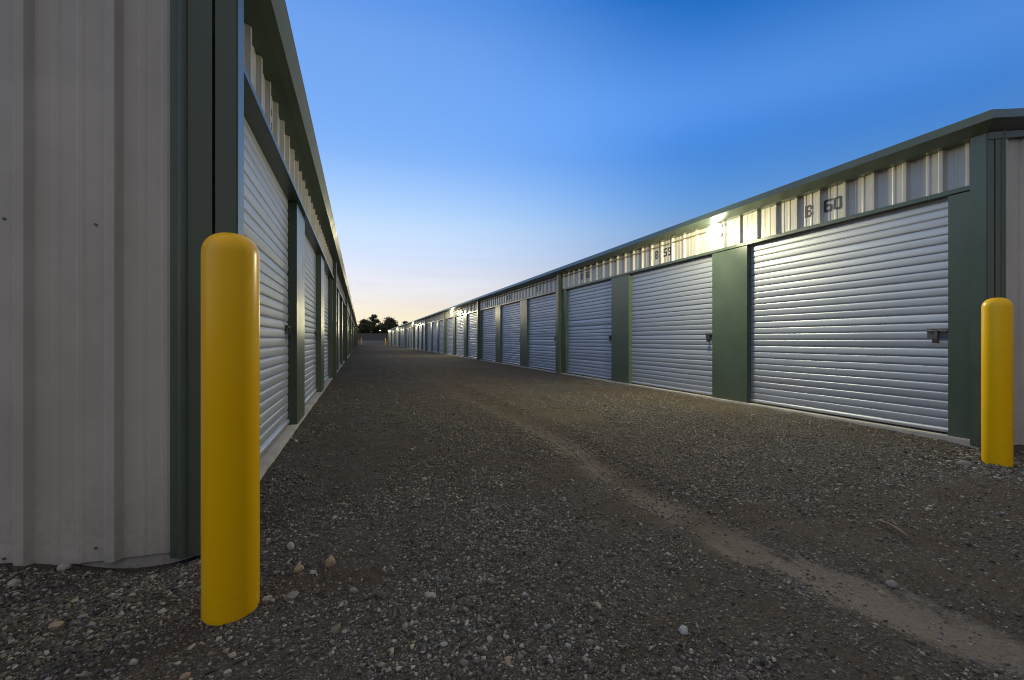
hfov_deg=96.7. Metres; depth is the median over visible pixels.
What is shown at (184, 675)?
stone
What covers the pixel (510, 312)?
door
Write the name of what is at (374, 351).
ground
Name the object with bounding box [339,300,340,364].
door
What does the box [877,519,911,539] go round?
stick
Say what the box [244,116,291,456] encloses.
door
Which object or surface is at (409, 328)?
door
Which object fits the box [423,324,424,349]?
door
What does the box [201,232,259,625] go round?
bollard
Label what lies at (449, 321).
door
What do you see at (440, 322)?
door
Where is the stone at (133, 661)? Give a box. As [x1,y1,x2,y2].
[129,658,138,664]
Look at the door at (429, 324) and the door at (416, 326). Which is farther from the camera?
the door at (416, 326)
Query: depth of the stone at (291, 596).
1.65 m
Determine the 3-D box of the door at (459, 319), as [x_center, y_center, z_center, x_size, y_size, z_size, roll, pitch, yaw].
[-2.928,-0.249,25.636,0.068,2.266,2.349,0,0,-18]
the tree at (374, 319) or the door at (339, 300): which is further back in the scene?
the tree at (374, 319)
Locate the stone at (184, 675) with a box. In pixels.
[179,672,190,679]
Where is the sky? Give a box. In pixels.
[285,0,1023,325]
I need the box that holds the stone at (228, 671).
[223,669,231,674]
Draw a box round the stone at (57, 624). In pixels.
[47,621,63,628]
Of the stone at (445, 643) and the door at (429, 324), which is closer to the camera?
the stone at (445, 643)
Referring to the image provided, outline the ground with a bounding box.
[0,333,1023,679]
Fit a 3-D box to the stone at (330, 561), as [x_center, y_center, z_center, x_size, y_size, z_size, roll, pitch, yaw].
[-0.749,0.913,1.876,0.043,0.051,0.049,0,0,-9]
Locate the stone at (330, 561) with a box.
[325,555,335,566]
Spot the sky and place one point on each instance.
(468, 149)
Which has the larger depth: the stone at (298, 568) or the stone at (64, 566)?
the stone at (64, 566)
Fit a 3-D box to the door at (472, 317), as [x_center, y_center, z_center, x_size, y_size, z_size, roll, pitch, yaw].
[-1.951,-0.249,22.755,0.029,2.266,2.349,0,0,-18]
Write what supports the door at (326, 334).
in the storage building at (148, 148)
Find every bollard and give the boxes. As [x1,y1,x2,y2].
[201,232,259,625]
[981,298,1013,467]
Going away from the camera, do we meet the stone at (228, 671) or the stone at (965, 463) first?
the stone at (228, 671)
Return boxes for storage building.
[0,0,357,567]
[387,108,1023,448]
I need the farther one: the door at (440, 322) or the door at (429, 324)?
the door at (429, 324)
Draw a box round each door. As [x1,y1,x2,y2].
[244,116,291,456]
[305,234,318,403]
[324,271,329,381]
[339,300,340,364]
[409,328,410,347]
[415,326,416,348]
[419,325,420,348]
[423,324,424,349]
[427,323,430,350]
[433,322,436,351]
[439,320,442,352]
[447,318,452,353]
[456,315,463,355]
[467,312,476,357]
[482,307,494,360]
[502,301,519,364]
[528,293,555,370]
[568,279,610,378]
[631,255,711,394]
[750,197,947,432]
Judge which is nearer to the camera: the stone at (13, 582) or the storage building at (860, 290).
the stone at (13, 582)
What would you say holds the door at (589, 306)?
in the storage building at (860, 290)
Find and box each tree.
[357,318,374,332]
[368,314,381,332]
[379,317,398,332]
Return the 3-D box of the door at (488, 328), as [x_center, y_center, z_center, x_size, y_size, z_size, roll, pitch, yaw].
[-0.991,-0.249,19.869,0.028,2.266,2.349,0,0,-18]
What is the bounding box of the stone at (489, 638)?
[487,636,492,641]
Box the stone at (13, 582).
[7,578,21,587]
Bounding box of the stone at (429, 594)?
[425,592,435,598]
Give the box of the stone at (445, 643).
[440,641,447,646]
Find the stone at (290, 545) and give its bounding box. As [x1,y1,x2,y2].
[287,542,293,549]
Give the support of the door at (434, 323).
in the storage building at (860, 290)
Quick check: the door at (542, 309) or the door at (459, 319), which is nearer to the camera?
the door at (542, 309)
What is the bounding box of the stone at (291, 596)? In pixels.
[284,591,298,600]
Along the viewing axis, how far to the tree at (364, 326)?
184.85 m
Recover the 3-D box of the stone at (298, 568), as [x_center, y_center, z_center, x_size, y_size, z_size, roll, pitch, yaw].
[-0.865,0.929,1.844,0.041,0.033,0.044,0,0,5]
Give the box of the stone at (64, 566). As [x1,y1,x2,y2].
[56,563,70,570]
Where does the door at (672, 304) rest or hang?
in the storage building at (860, 290)
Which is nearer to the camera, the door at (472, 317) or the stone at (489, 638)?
the stone at (489, 638)
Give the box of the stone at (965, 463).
[955,460,972,466]
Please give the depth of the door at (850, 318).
5.13 m
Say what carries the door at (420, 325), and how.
in the storage building at (860, 290)
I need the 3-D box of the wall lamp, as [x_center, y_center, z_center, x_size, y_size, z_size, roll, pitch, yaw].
[3.124,-1.670,7.022,0.148,0.256,0.300,0,0,-18]
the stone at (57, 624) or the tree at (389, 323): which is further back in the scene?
the tree at (389, 323)
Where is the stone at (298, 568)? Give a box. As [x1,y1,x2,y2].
[293,564,303,572]
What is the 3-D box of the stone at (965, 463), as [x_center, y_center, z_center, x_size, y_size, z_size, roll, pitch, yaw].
[3.497,0.961,3.518,0.100,0.063,0.094,0,0,14]
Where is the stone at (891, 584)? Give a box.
[885,580,898,588]
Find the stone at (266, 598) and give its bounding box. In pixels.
[262,595,272,601]
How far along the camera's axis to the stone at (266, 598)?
1.64 m
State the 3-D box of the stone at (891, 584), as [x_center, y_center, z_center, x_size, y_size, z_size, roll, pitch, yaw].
[1.432,0.921,1.716,0.041,0.027,0.038,0,0,-3]
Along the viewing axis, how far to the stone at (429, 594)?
1.63 m
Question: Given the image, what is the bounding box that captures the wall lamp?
[707,223,722,239]
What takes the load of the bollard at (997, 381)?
on the ground
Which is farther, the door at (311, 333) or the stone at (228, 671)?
the door at (311, 333)

